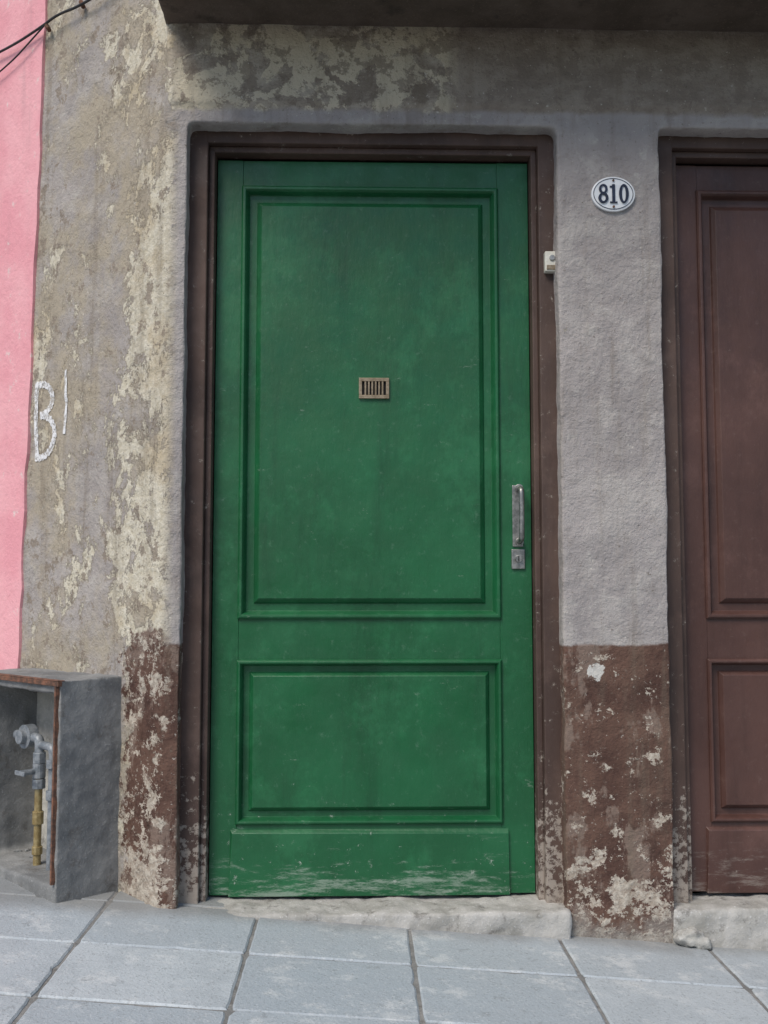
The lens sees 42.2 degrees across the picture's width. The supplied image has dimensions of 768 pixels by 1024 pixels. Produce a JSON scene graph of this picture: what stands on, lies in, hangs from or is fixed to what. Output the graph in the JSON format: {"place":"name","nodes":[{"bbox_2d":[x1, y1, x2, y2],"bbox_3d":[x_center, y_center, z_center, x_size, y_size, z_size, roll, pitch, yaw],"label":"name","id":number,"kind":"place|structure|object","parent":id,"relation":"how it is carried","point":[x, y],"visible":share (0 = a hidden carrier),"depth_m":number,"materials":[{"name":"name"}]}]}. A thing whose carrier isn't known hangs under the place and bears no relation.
{"place":"outdoors","nodes":[
{"label":"outdoors","id":0,"kind":"place"},
{"bbox_2d":[0,876,767,1023],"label":"pavement","id":1,"kind":"structure","parent":0,"point":[120,957],"depth_m":2.54,"materials":[{"name":"tile"}]},
{"bbox_2d":[207,893,571,940],"bbox_3d":[-0.046,1.322,2.983,1.192,0.310,0.222,0,-4,-1],"label":"door threshold","id":2,"kind":"object","parent":1,"relation":"on","point":[526,914],"depth_m":2.91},
{"bbox_2d":[673,927,711,949],"bbox_3d":[0.906,1.256,2.926,0.110,0.071,0.060,0,-4,-1],"label":"cement rubble","id":3,"kind":"object","parent":1,"relation":"on","point":[692,937],"visible":0.98,"depth_m":2.91,"materials":[{"name":"grey concrete"}]},
{"bbox_2d":[673,891,767,950],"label":"door threshold","id":4,"kind":"object","parent":1,"relation":"on","point":[732,920],"depth_m":2.94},
{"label":"ground","id":5,"kind":"structure","parent":0,"visible":0},
{"bbox_2d":[0,0,47,669],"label":"pink house","id":6,"kind":"structure","parent":5,"relation":"on","point":[22,83],"depth_m":3.62,"materials":[{"name":"paint"}]},
{"bbox_2d":[20,0,767,942],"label":"street wall","id":7,"kind":"structure","parent":5,"relation":"on","point":[138,94],"depth_m":3.10,"materials":[{"name":"paint"}]},
{"bbox_2d":[0,0,90,71],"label":"wall cable","id":8,"kind":"object","parent":7,"relation":"attached to","point":[82,3],"depth_m":3.58,"materials":[{"name":"rubber"}]},
{"bbox_2d":[34,369,67,461],"bbox_3d":[-1.155,-0.329,3.443,0.213,0.303,0.006,-4,-6,41],"label":"chalk graffiti","id":9,"kind":"object","parent":7,"relation":"attached to","point":[54,434],"visible":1,"depth_m":3.46,"materials":[{"name":"white paint"}]},
{"bbox_2d":[0,668,121,902],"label":"gas meter box","id":10,"kind":"object","parent":7,"relation":"attached to","point":[60,747],"visible":0.84,"depth_m":3.03,"materials":[{"name":"concrete"}]},
{"bbox_2d":[179,131,562,903],"bbox_3d":[-0.038,-0.006,3.132,1.177,2.425,0.135,0,-4,-1],"label":"frame","id":11,"kind":"object","parent":7,"relation":"attached to","point":[211,149],"visible":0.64,"depth_m":3.09,"materials":[{"name":"brown paint"}]},
{"bbox_2d":[209,160,534,894],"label":"stiles and rails","id":12,"kind":"object","parent":11,"relation":"attached to","point":[507,638],"visible":0.65,"depth_m":3.11,"materials":[{"name":"green paint"}]},
{"bbox_2d":[228,828,509,896],"bbox_3d":[-0.044,1.070,3.045,0.859,0.201,0.014,0,-4,-1],"label":"weather board","id":13,"kind":"object","parent":12,"relation":"attached to","point":[356,862],"visible":1,"depth_m":3.04,"materials":[{"name":"green paint"}]},
{"bbox_2d":[235,185,502,824],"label":"raised panels","id":14,"kind":"object","parent":12,"relation":"attached to","point":[351,505],"visible":1,"depth_m":3.13,"materials":[{"name":"green paint"}]},
{"bbox_2d":[359,378,388,398],"bbox_3d":[-0.032,-0.392,3.154,0.096,0.066,0.010,0,-4,-1],"label":"door vent grille","id":15,"kind":"object","parent":14,"relation":"attached to","point":[373,388],"depth_m":3.15,"materials":[{"name":"beige metal"}]},
{"bbox_2d":[511,484,524,568],"bbox_3d":[0.422,0.043,3.106,0.042,0.267,0.065,0,-4,-1],"label":"door handle","id":16,"kind":"object","parent":12,"relation":"attached to","point":[518,536],"visible":1,"depth_m":3.12,"materials":[{"name":"metal"}]},
{"bbox_2d":[544,251,554,273],"bbox_3d":[0.525,-0.783,3.123,0.044,0.065,0.031,0,-4,-1],"label":"door bell","id":17,"kind":"object","parent":11,"relation":"attached to","point":[549,262],"depth_m":3.11,"materials":[{"name":"beige plastic"}]},
{"bbox_2d":[158,0,767,31],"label":"balcony slab","id":18,"kind":"structure","parent":7,"relation":"attached to","point":[710,15],"depth_m":3.04,"materials":[{"name":"concrete"}]},
{"bbox_2d":[591,177,634,211],"bbox_3d":[0.711,-0.986,3.099,0.136,0.110,0.031,0,-4,-1],"label":"house number plaque","id":19,"kind":"object","parent":7,"relation":"attached to","point":[612,194],"visible":1,"depth_m":3.09,"materials":[{"name":"white ceramic"}]},
{"bbox_2d":[658,136,767,902],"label":"frame","id":20,"kind":"object","parent":7,"relation":"attached to","point":[673,151],"visible":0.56,"depth_m":3.11,"materials":[{"name":"brown paint"}]},
{"bbox_2d":[676,165,767,890],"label":"stiles and rails","id":21,"kind":"object","parent":20,"relation":"attached to","point":[727,638],"visible":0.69,"depth_m":3.15,"materials":[{"name":"brown paint"}]},
{"bbox_2d":[695,190,767,821],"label":"raised panels","id":22,"kind":"object","parent":21,"relation":"attached to","point":[732,248],"visible":1,"depth_m":3.17,"materials":[{"name":"brown paint"}]},
{"bbox_2d":[706,826,767,892],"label":"weather board","id":23,"kind":"object","parent":21,"relation":"attached to","point":[737,859],"visible":1,"depth_m":3.07,"materials":[{"name":"brown paint"}]}
]}

